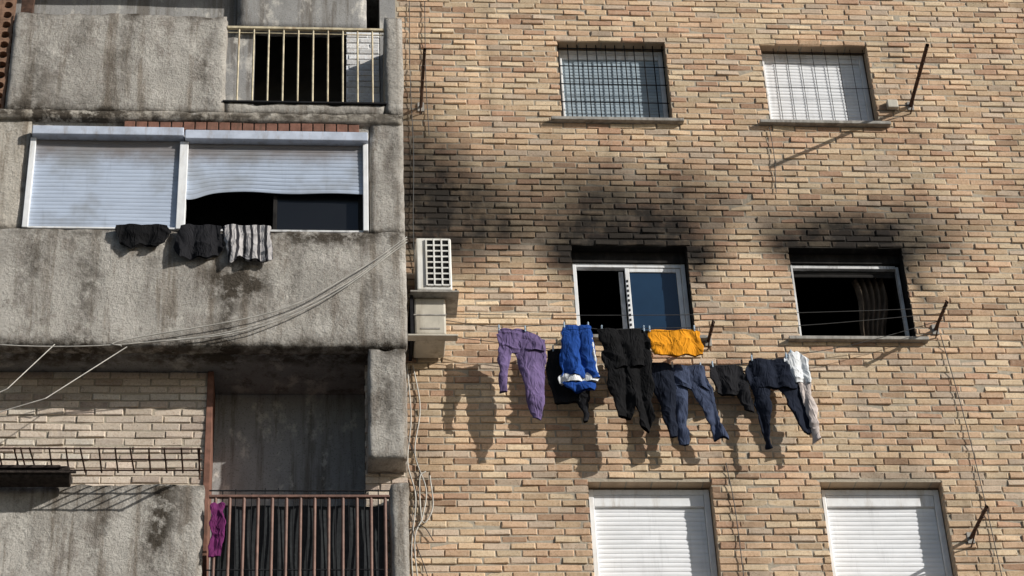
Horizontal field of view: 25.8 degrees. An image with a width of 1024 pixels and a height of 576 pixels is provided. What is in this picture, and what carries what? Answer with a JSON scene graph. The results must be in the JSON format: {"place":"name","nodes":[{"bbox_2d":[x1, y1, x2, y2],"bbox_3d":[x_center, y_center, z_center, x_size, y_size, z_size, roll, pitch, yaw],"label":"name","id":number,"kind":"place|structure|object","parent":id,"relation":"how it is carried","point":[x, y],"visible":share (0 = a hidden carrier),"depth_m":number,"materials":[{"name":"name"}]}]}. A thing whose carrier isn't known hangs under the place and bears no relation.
{"place":"outdoors","nodes":[
{"label":"outdoors","id":0,"kind":"place"},
{"bbox_2d":[0,120,32,228],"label":"bay wall","id":1,"kind":"structure","parent":0,"point":[15,136],"depth_m":21.99,"materials":[{"name":"grey concrete"}]},
{"bbox_2d":[0,484,204,575],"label":"bay parapet","id":2,"kind":"structure","parent":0,"point":[125,530],"depth_m":19.77,"materials":[{"name":"grey concrete"}]},
{"bbox_2d":[5,12,227,112],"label":"bay parapet","id":3,"kind":"structure","parent":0,"point":[118,61],"depth_m":22.82,"materials":[{"name":"grey concrete"}]},
{"bbox_2d":[0,353,367,396],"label":"bay slab","id":4,"kind":"structure","parent":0,"point":[293,374],"depth_m":21.30,"materials":[{"name":"grey concrete"}]},
{"bbox_2d":[6,0,377,26],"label":"bay slab top","id":5,"kind":"structure","parent":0,"point":[372,11],"depth_m":25.13,"materials":[{"name":"grey concrete"}]},
{"bbox_2d":[22,137,368,232],"bbox_3d":[-3.097,-0.996,22.061,3.346,1.106,0.120,0,-35,-5],"label":"bay window frame","id":6,"kind":"object","parent":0,"point":[182,189],"visible":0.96,"depth_m":21.93,"materials":[{"name":"white metal"}]},
{"bbox_2d":[28,140,179,227],"bbox_3d":[-4.000,-1.025,21.973,1.415,1.083,0.010,0,-35,-5],"label":"shutter","id":7,"kind":"object","parent":6,"relation":"in","point":[77,183],"visible":1,"depth_m":21.97,"materials":[{"name":"white plastic"}]},
{"bbox_2d":[186,144,362,199],"bbox_3d":[-2.353,-1.149,22.212,1.735,0.696,0.021,0,-35,-5],"label":"shutter","id":8,"kind":"object","parent":6,"relation":"in","point":[276,169],"visible":1,"depth_m":22.23,"materials":[{"name":"white plastic"}]},
{"bbox_2d":[272,193,361,230],"bbox_3d":[-1.921,-0.794,22.091,0.880,0.705,0.040,0,-35,-5],"label":"sash","id":9,"kind":"object","parent":6,"relation":"in","point":[275,211],"visible":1,"depth_m":22.04,"materials":[{"name":"black metal"}]},
{"bbox_2d":[277,193,357,230],"bbox_3d":[-1.921,-0.794,22.087,0.796,0.610,0.005,0,-35,-5],"label":"glass","id":10,"kind":"object","parent":9,"relation":"in","point":[330,211],"visible":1,"depth_m":22.05,"materials":[{"name":"black glass"}]},
{"bbox_2d":[32,125,367,145],"bbox_3d":[-3.111,-1.504,22.369,3.325,0.130,0.170,0,-35,-5],"label":"bay shutter box","id":11,"kind":"object","parent":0,"point":[114,133],"visible":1,"depth_m":22.30,"materials":[{"name":"white metal"}]},
{"bbox_2d":[32,122,368,154],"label":"bay lintel","id":12,"kind":"structure","parent":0,"point":[363,129],"depth_m":22.41,"materials":[{"name":"grey concrete"}]},
{"bbox_2d":[0,109,401,127],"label":"bay beam","id":13,"kind":"structure","parent":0,"point":[123,116],"depth_m":22.48,"materials":[{"name":"grey concrete"}]},
{"bbox_2d":[0,228,406,354],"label":"bay parapet","id":14,"kind":"structure","parent":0,"point":[77,287],"depth_m":21.27,"materials":[{"name":"grey concrete"}]},
{"bbox_2d":[115,224,170,248],"bbox_3d":[-3.562,-0.492,21.544,0.540,0.314,0.077,0,-35,-5],"label":"black cloth","id":15,"kind":"object","parent":14,"relation":"on","point":[131,236],"visible":1,"depth_m":21.55,"materials":[{"name":"black fabric"}]},
{"bbox_2d":[185,192,362,230],"bbox_3d":[-3.105,-0.617,22.530,3.300,1.800,0.100,0,-35,-5],"label":"bay room","id":16,"kind":"object","parent":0,"point":[238,208],"visible":0.07,"depth_m":22.62,"materials":[{"name":"black"}]},
{"bbox_2d":[220,229,362,232],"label":"bay window track","id":17,"kind":"structure","parent":0,"point":[320,231],"depth_m":21.83,"materials":[{"name":"white metal"}]},
{"bbox_2d":[237,0,366,37],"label":"bay beam top","id":18,"kind":"structure","parent":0,"point":[319,13],"depth_m":24.17,"materials":[{"name":"grey concrete"}]},
{"bbox_2d":[377,0,394,101],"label":"bay side wall","id":19,"kind":"structure","parent":0,"point":[386,8],"depth_m":24.25,"materials":[{"name":"grey concrete"}]},
{"bbox_2d":[368,122,404,233],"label":"bay column","id":20,"kind":"structure","parent":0,"point":[385,187],"depth_m":22.25,"materials":[{"name":"grey concrete"}]},
{"bbox_2d":[367,349,407,472],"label":"bay column","id":21,"kind":"structure","parent":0,"point":[387,446],"depth_m":20.71,"materials":[{"name":"grey concrete"}]},
{"bbox_2d":[382,17,403,121],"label":"bay pillar","id":22,"kind":"structure","parent":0,"point":[393,80],"depth_m":23.07,"materials":[{"name":"grey concrete"}]},
{"bbox_2d":[389,483,409,575],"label":"bay pillar","id":23,"kind":"structure","parent":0,"point":[399,519],"depth_m":20.02,"materials":[{"name":"grey concrete"}]},
{"label":"ground","id":24,"kind":"structure","parent":0,"visible":0},
{"bbox_3d":[1.091,8.283,17.235,15.100,9.000,0.300,0,-35,-5],"label":"brick wall","id":25,"kind":"object","parent":24,"relation":"on","visible":0},
{"bbox_2d":[0,26,376,105],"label":"bay back wall","id":26,"kind":"structure","parent":25,"relation":"on","point":[305,70],"depth_m":24.90,"materials":[{"name":"black"}]},
{"bbox_2d":[0,0,16,108],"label":"clay screen blocks","id":27,"kind":"structure","parent":26,"relation":"on","point":[5,11],"depth_m":22.95,"materials":[{"name":"red brick"}]},
{"bbox_2d":[21,0,34,12],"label":"bay inner post","id":28,"kind":"object","parent":26,"relation":"attached to","point":[27,6],"visible":0.4,"depth_m":23.37,"materials":[{"name":"metal"}]},
{"bbox_2d":[0,447,202,479],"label":"drying rack","id":29,"kind":"object","parent":26,"relation":"attached to","point":[199,470],"visible":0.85,"depth_m":19.89,"materials":[{"name":"metal"}]},
{"bbox_2d":[0,465,75,486],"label":"burnt planter","id":30,"kind":"object","parent":29,"relation":"attached to","point":[35,475],"visible":1,"depth_m":19.77,"materials":[{"name":"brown wood"}]},
{"bbox_2d":[0,372,207,485],"bbox_3d":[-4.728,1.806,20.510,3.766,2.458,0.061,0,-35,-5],"label":"brick facing recess","id":31,"kind":"object","parent":26,"relation":"attached to","point":[46,382],"visible":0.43,"depth_m":20.96,"materials":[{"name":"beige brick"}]},
{"bbox_2d":[5,0,255,104],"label":"bay inner partition","id":32,"kind":"object","parent":26,"relation":"on","point":[215,8],"visible":0.14,"depth_m":24.13,"materials":[{"name":"grey paint"}]},
{"bbox_2d":[174,224,223,259],"bbox_3d":[-3.021,-0.449,21.560,0.482,0.413,0.076,2,-35,-8],"label":"black vest","id":33,"kind":"object","parent":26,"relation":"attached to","point":[192,242],"visible":1,"depth_m":21.54,"materials":[{"name":"grey fabric"}]},
{"bbox_2d":[202,371,214,575],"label":"recess jamb","id":34,"kind":"object","parent":26,"relation":"attached to","point":[209,444],"visible":0.74,"depth_m":20.84,"materials":[{"name":"brown"}]},
{"bbox_2d":[124,121,358,131],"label":"lintel bricks","id":35,"kind":"object","parent":26,"relation":"attached to","point":[269,126],"visible":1,"depth_m":22.49,"materials":[{"name":"red brick"}]},
{"bbox_2d":[222,224,272,262],"bbox_3d":[-2.555,-0.430,21.575,0.498,0.466,0.073,0,-35,-5],"label":"striped shirt","id":36,"kind":"object","parent":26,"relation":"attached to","point":[248,243],"visible":1,"depth_m":21.57,"materials":[{"name":"grey fabric"}]},
{"bbox_2d":[209,395,364,575],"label":"loggia back","id":37,"kind":"object","parent":26,"relation":"on","point":[291,442],"visible":0.33,"depth_m":21.42,"materials":[{"name":"grey paint"}]},
{"bbox_2d":[206,488,389,575],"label":"balcony railing","id":38,"kind":"object","parent":26,"relation":"on","point":[342,539],"visible":1,"depth_m":19.95,"materials":[{"name":"metal"}]},
{"bbox_2d":[208,502,225,557],"bbox_3d":[-2.616,2.144,19.818,0.153,0.558,0.058,0,-35,-5],"label":"magenta towel","id":39,"kind":"object","parent":38,"relation":"hanging from","point":[217,522],"visible":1,"depth_m":19.81,"materials":[{"name":"fabric"}]},
{"bbox_2d":[225,103,384,114],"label":"bay kerb","id":40,"kind":"structure","parent":26,"relation":"on","point":[297,109],"depth_m":22.67,"materials":[{"name":"grey paint"}]},
{"bbox_2d":[223,26,386,105],"bbox_3d":[-2.129,-2.293,23.013,1.660,1.035,0.060,0,-35,-5],"label":"balcony railing","id":41,"kind":"object","parent":40,"relation":"on","point":[312,30],"visible":1,"depth_m":23.06,"materials":[{"name":"metal"}]},
{"bbox_2d":[346,33,379,106],"bbox_3d":[-1.577,-2.083,23.633,0.356,1.608,0.053,0,-35,-5],"label":"painted brick face","id":42,"kind":"object","parent":26,"relation":"attached to","point":[363,71],"visible":0.51,"depth_m":23.79},
{"bbox_2d":[346,32,379,106],"bbox_3d":[-1.584,-2.044,23.708,0.350,1.644,0.180,0,-35,-5],"label":"painted brick return","id":43,"kind":"object","parent":26,"relation":"on","point":[347,66],"visible":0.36,"depth_m":23.81,"materials":[{"name":"white paint"}]},
{"bbox_2d":[364,394,365,499],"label":"loggia side wall","id":44,"kind":"structure","parent":26,"relation":"on","point":[365,440],"depth_m":21.12,"materials":[{"name":"grey concrete"}]},
{"bbox_2d":[365,365,407,575],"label":"brick facing return","id":45,"kind":"object","parent":26,"relation":"attached to","point":[383,479],"visible":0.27,"depth_m":20.61,"materials":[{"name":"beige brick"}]},
{"bbox_2d":[0,1,1001,575],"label":"facade cables","id":46,"kind":"object","parent":26,"relation":"attached to","point":[406,367],"visible":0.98,"depth_m":21.24,"materials":[{"name":"black rubber"}]},
{"bbox_2d":[395,0,1023,575],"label":"brick facing","id":47,"kind":"object","parent":25,"relation":"on","point":[731,286],"visible":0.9,"depth_m":23.21,"materials":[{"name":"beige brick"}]},
{"bbox_2d":[417,48,425,114],"bbox_3d":[-0.941,-2.187,23.545,0.070,0.168,0.953,0,-35,-5],"label":"clothesline bracket","id":48,"kind":"object","parent":47,"relation":"attached to","point":[420,104],"visible":1,"depth_m":23.63,"materials":[{"name":"metal"}]},
{"bbox_2d":[407,238,458,360],"bbox_3d":[-0.800,0.105,22.205,0.510,1.170,0.560,0,-35,-5],"label":"air conditioner","id":49,"kind":"object","parent":47,"relation":"attached to","point":[433,302],"visible":1,"depth_m":22.00,"materials":[{"name":"metal"}]},
{"bbox_2d":[557,40,672,117],"bbox_3d":[1.099,-2.146,24.559,1.200,1.137,0.446,0,-35,-5],"label":"reveal","id":50,"kind":"object","parent":47,"relation":"attached to","point":[608,45],"visible":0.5,"depth_m":24.77,"materials":[{"name":"brick"}]},
{"bbox_2d":[558,50,667,117],"bbox_3d":[1.103,-2.160,24.512,1.180,1.107,0.060,0,-35,-5],"label":"window frame","id":51,"kind":"object","parent":50,"relation":"attached to","point":[661,76],"visible":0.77,"depth_m":24.74,"materials":[{"name":"white paint"}]},
{"bbox_2d":[561,55,657,61],"bbox_3d":[1.083,-2.549,24.780,1.076,0.058,0.040,0,-35,-5],"label":"shutter box","id":52,"kind":"object","parent":51,"relation":"attached to","point":[609,58],"visible":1,"depth_m":24.76,"materials":[{"name":"grey plastic"}]},
{"bbox_2d":[562,60,663,117],"bbox_3d":[1.104,-2.134,24.499,1.076,0.943,0.014,0,-35,-5],"label":"shutter","id":53,"kind":"object","parent":51,"relation":"attached to","point":[614,96],"visible":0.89,"depth_m":24.53,"materials":[{"name":"white paint"}]},
{"bbox_2d":[557,44,669,117],"bbox_3d":[1.109,-2.226,24.444,1.194,1.131,0.021,0,-35,-5],"label":"window grille","id":54,"kind":"object","parent":50,"relation":"attached to","point":[616,66],"depth_m":24.47,"materials":[{"name":"metal"}]},
{"bbox_2d":[550,116,683,124],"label":"sill","id":55,"kind":"structure","parent":47,"relation":"attached to","point":[606,120],"depth_m":23.99,"materials":[{"name":"stone"}]},
{"bbox_2d":[571,245,693,329],"bbox_3d":[1.216,0.159,22.973,1.200,1.137,0.446,0,-35,-5],"label":"reveal","id":56,"kind":"object","parent":47,"relation":"attached to","point":[634,249],"visible":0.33,"depth_m":23.15,"materials":[{"name":"paint"}]},
{"bbox_2d":[572,252,684,264],"bbox_3d":[1.199,-0.281,23.219,1.190,0.125,0.120,0,-35,-5],"label":"charred shutter box","id":57,"kind":"object","parent":56,"relation":"attached to","point":[620,258],"visible":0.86,"depth_m":23.17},
{"bbox_2d":[572,263,690,329],"bbox_3d":[1.223,0.183,22.893,1.180,1.007,0.070,0,-35,-5],"label":"window frame","id":58,"kind":"object","parent":56,"relation":"attached to","point":[601,267],"visible":0.52,"depth_m":23.11,"materials":[{"name":"white paint"}]},
{"bbox_2d":[618,272,627,328],"bbox_3d":[1.144,0.204,22.902,0.045,0.887,0.020,0,-35,-5],"label":"sash behind","id":59,"kind":"object","parent":58,"relation":"attached to","point":[622,298],"visible":0.64,"depth_m":22.95,"materials":[{"name":"grey metal"}]},
{"bbox_2d":[629,273,680,330],"bbox_3d":[1.473,0.183,22.908,0.488,0.821,0.007,0,-35,-5],"label":"sash glass","id":60,"kind":"object","parent":58,"relation":"attached to","point":[654,298],"visible":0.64,"depth_m":22.94,"materials":[{"name":"blue glass"}]},
{"bbox_2d":[624,268,685,328],"bbox_3d":[1.473,0.181,22.908,0.580,0.909,0.035,0,-35,-5],"label":"sliding sash","id":61,"kind":"object","parent":58,"relation":"attached to","point":[627,271],"visible":0.59,"depth_m":23.03,"materials":[{"name":"white paint"}]},
{"bbox_2d":[626,280,631,325],"bbox_3d":[1.203,0.200,22.845,0.018,0.685,0.006,0,-35,-5],"label":"sash latch strip","id":62,"kind":"object","parent":61,"relation":"attached to","point":[629,304],"visible":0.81,"depth_m":22.89,"materials":[{"name":"silver metal"}]},
{"bbox_2d":[593,334,707,341],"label":"sill","id":63,"kind":"structure","parent":47,"relation":"attached to","point":[703,338],"depth_m":22.45,"materials":[{"name":"stone"}]},
{"bbox_2d":[588,482,720,575],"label":"reveal","id":64,"kind":"object","parent":47,"relation":"attached to","point":[649,485],"visible":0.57,"depth_m":21.58,"materials":[{"name":"brick"}]},
{"bbox_2d":[589,490,717,575],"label":"window frame","id":65,"kind":"object","parent":64,"relation":"attached to","point":[710,536],"visible":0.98,"depth_m":21.50,"materials":[{"name":"white paint"}]},
{"bbox_2d":[594,495,703,507],"bbox_3d":[1.321,2.074,21.579,1.068,0.123,0.070,0,-35,-5],"label":"shutter box","id":66,"kind":"object","parent":65,"relation":"attached to","point":[648,501],"visible":1,"depth_m":21.55,"materials":[{"name":"white plastic"}]},
{"bbox_2d":[594,508,710,575],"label":"shutter","id":67,"kind":"object","parent":65,"relation":"attached to","point":[651,541],"visible":1,"depth_m":21.33,"materials":[{"name":"white paint"}]},
{"bbox_2d":[446,307,945,365],"bbox_3d":[1.776,0.459,22.167,5.182,0.559,0.297,0,-35,-5],"label":"clothesline","id":68,"kind":"object","parent":47,"relation":"attached to","point":[716,327],"visible":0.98,"depth_m":22.22,"materials":[{"name":"grey metal"}]},
{"bbox_2d":[496,325,546,419],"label":"purple leggings","id":69,"kind":"object","parent":68,"relation":"hanging from","point":[527,348],"visible":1,"depth_m":21.81,"materials":[{"name":"fabric"}]},
{"bbox_2d":[546,345,589,422],"bbox_3d":[0.564,0.940,21.864,0.454,0.895,0.090,0,-35,-5],"label":"dark sweatshirt","id":70,"kind":"object","parent":68,"relation":"hanging from","point":[562,394],"visible":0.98,"depth_m":21.80,"materials":[{"name":"grey fabric"}]},
{"bbox_2d":[558,322,599,393],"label":"blue shorts","id":71,"kind":"object","parent":68,"relation":"hanging from","point":[578,362],"visible":1,"depth_m":21.86,"materials":[{"name":"fabric"}]},
{"bbox_2d":[597,325,655,432],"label":"black trousers","id":72,"kind":"object","parent":68,"relation":"hanging from","point":[626,358],"visible":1,"depth_m":21.81,"materials":[{"name":"fabric"}]},
{"bbox_2d":[652,362,677,437],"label":"dark leggings","id":73,"kind":"object","parent":68,"relation":"hanging from","point":[665,388],"visible":1,"depth_m":21.86,"materials":[{"name":"blue fabric"}]},
{"bbox_2d":[648,325,703,356],"bbox_3d":[1.614,0.529,22.103,0.558,0.376,0.070,0,-35,-5],"label":"orange shirt","id":74,"kind":"object","parent":68,"relation":"hanging from","point":[676,343],"visible":1,"depth_m":22.07,"materials":[{"name":"fabric"}]},
{"bbox_2d":[671,361,728,445],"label":"denim jeans","id":75,"kind":"object","parent":68,"relation":"hanging from","point":[693,378],"visible":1,"depth_m":21.88,"materials":[{"name":"fabric"}]},
{"bbox_2d":[709,361,754,412],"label":"grey shorts","id":76,"kind":"object","parent":68,"relation":"hanging from","point":[729,380],"visible":1,"depth_m":22.01,"materials":[{"name":"grey fabric"}]},
{"bbox_2d":[745,352,811,449],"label":"trousers","id":77,"kind":"object","parent":68,"relation":"hanging from","point":[764,377],"visible":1,"depth_m":21.99,"materials":[{"name":"fabric"}]},
{"bbox_2d":[784,349,821,444],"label":"trousers","id":78,"kind":"object","parent":68,"relation":"hanging from","point":[797,361],"visible":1,"depth_m":22.04,"materials":[{"name":"white fabric"}]},
{"bbox_2d":[705,319,714,349],"bbox_3d":[1.990,0.460,22.348,0.070,0.166,0.355,0,-35,-5],"label":"clothesline bracket","id":79,"kind":"object","parent":47,"relation":"attached to","point":[708,343],"visible":1,"depth_m":22.41,"materials":[{"name":"metal"}]},
{"bbox_2d":[760,43,878,120],"bbox_3d":[3.360,-2.126,24.755,1.200,1.137,0.446,0,-35,-5],"label":"reveal","id":80,"kind":"object","parent":47,"relation":"attached to","point":[784,49],"visible":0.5,"depth_m":24.96,"materials":[{"name":"brick"}]},
{"bbox_2d":[761,54,872,120],"bbox_3d":[3.364,-2.141,24.708,1.180,1.107,0.060,0,-35,-5],"label":"window frame","id":81,"kind":"object","parent":80,"relation":"attached to","point":[864,85],"visible":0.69,"depth_m":24.94,"materials":[{"name":"white paint"}]},
{"bbox_2d":[764,58,858,64],"bbox_3d":[3.345,-2.530,24.976,1.076,0.058,0.040,0,-35,-5],"label":"shutter box","id":82,"kind":"object","parent":81,"relation":"attached to","point":[810,61],"visible":1,"depth_m":24.96,"materials":[{"name":"white plastic"}]},
{"bbox_2d":[764,63,867,120],"bbox_3d":[3.365,-2.115,24.695,1.076,0.943,0.014,0,-35,-5],"label":"shutter","id":83,"kind":"object","parent":81,"relation":"attached to","point":[814,111],"visible":0.87,"depth_m":24.73,"materials":[{"name":"white paint"}]},
{"bbox_2d":[760,48,874,120],"bbox_3d":[3.371,-2.206,24.639,1.194,1.131,0.015,0,-35,-5],"label":"window grille","id":84,"kind":"object","parent":80,"relation":"attached to","point":[791,87],"depth_m":24.68,"materials":[{"name":"metal"}]},
{"bbox_2d":[759,119,890,127],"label":"sill","id":85,"kind":"structure","parent":47,"relation":"attached to","point":[828,123],"depth_m":24.19,"materials":[{"name":"stone"}]},
{"bbox_2d":[788,248,915,335],"bbox_3d":[3.478,0.178,23.168,1.200,1.137,0.446,0,-35,-5],"label":"reveal","id":86,"kind":"object","parent":47,"relation":"attached to","point":[852,251],"visible":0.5,"depth_m":23.34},
{"bbox_2d":[789,254,898,266],"bbox_3d":[3.460,-0.268,23.418,1.190,0.111,0.120,0,-35,-5],"label":"charred shutter box","id":87,"kind":"object","parent":86,"relation":"attached to","point":[849,260],"visible":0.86,"depth_m":23.37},
{"bbox_2d":[790,265,909,335],"bbox_3d":[3.482,0.195,23.087,1.165,1.017,0.060,0,-35,-5],"label":"window frame","id":88,"kind":"object","parent":86,"relation":"attached to","point":[851,269],"visible":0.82,"depth_m":23.32,"materials":[{"name":"white metal"}]},
{"bbox_2d":[793,271,894,277],"bbox_3d":[3.468,-0.141,23.341,1.085,0.082,0.013,0,-35,-5],"label":"shutter remnant","id":89,"kind":"object","parent":88,"relation":"attached to","point":[823,274],"visible":1,"depth_m":23.34,"materials":[{"name":"grey plastic"}]},
{"bbox_2d":[851,278,887,335],"bbox_3d":[3.763,0.325,23.182,0.373,0.987,0.080,0,-35,-5],"label":"curtain","id":90,"kind":"object","parent":86,"relation":"hanging from","point":[870,295],"visible":0.69,"depth_m":23.28,"materials":[{"name":"brown fabric"}]},
{"bbox_2d":[788,335,928,343],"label":"sill","id":91,"kind":"structure","parent":47,"relation":"attached to","point":[889,339],"depth_m":22.60,"materials":[{"name":"stone"}]},
{"bbox_2d":[820,482,956,575],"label":"reveal","id":92,"kind":"object","parent":47,"relation":"attached to","point":[881,486],"visible":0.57,"depth_m":21.76,"materials":[{"name":"brick"}]},
{"bbox_2d":[821,490,952,575],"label":"window frame","id":93,"kind":"object","parent":92,"relation":"attached to","point":[942,536],"visible":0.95,"depth_m":21.74,"materials":[{"name":"white paint"}]},
{"bbox_2d":[825,496,933,507],"bbox_3d":[3.582,2.093,21.775,1.068,0.123,0.070,0,-35,-5],"label":"shutter box","id":94,"kind":"object","parent":93,"relation":"attached to","point":[879,501],"visible":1,"depth_m":21.74,"materials":[{"name":"white plastic"}]},
{"bbox_2d":[827,508,944,575],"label":"shutter","id":95,"kind":"object","parent":93,"relation":"attached to","point":[885,541],"visible":1,"depth_m":21.53,"materials":[{"name":"white paint"}]},
{"bbox_2d":[886,99,908,109],"bbox_3d":[4.240,-2.005,24.438,0.281,0.110,0.060,0,-35,-5],"label":"wall junction box","id":96,"kind":"object","parent":47,"relation":"attached to","point":[891,104],"visible":1,"depth_m":24.41,"materials":[{"name":"white plastic"}]},
{"bbox_2d":[907,44,928,113],"bbox_3d":[4.392,-2.254,24.054,0.070,0.168,1.005,0,-35,-4],"label":"clothesline bracket","id":97,"kind":"object","parent":47,"relation":"attached to","point":[910,106],"visible":1,"depth_m":24.10,"materials":[{"name":"metal"}]},
{"bbox_2d":[931,300,947,337],"bbox_3d":[4.341,0.306,22.580,0.070,0.167,0.504,0,-35,-5],"label":"clothesline bracket","id":98,"kind":"object","parent":47,"relation":"attached to","point":[935,329],"visible":1,"depth_m":22.67,"materials":[{"name":"metal"}]},
{"bbox_2d":[966,504,987,546],"bbox_3d":[4.426,2.246,21.169,0.070,0.167,0.623,0,-35,-5],"label":"clothesline bracket","id":99,"kind":"object","parent":47,"relation":"attached to","point":[970,538],"visible":1,"depth_m":21.26,"materials":[{"name":"metal"}]},
{"bbox_3d":[1.126,3.506,22.533,2.400,2.537,2.650,0,-35,-5],"label":"room","id":100,"kind":"object","parent":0,"visible":0},
{"bbox_2d":[576,271,628,333],"bbox_3d":[1.008,1.202,24.120,2.400,2.537,2.650,0,-35,-5],"label":"room","id":101,"kind":"object","parent":100,"relation":"on","point":[598,292],"visible":0.03,"depth_m":24.61,"materials":[{"name":"black"}]},
{"bbox_3d":[3.387,3.525,22.728,2.400,2.537,2.650,0,-35,-5],"label":"room","id":102,"kind":"object","parent":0,"visible":0},
{"bbox_2d":[794,278,901,335],"bbox_3d":[3.269,1.221,24.315,2.400,2.537,2.650,0,-35,-5],"label":"room","id":103,"kind":"object","parent":102,"relation":"on","point":[824,297],"visible":0.04,"depth_m":24.93,"materials":[{"name":"black"}]}
]}

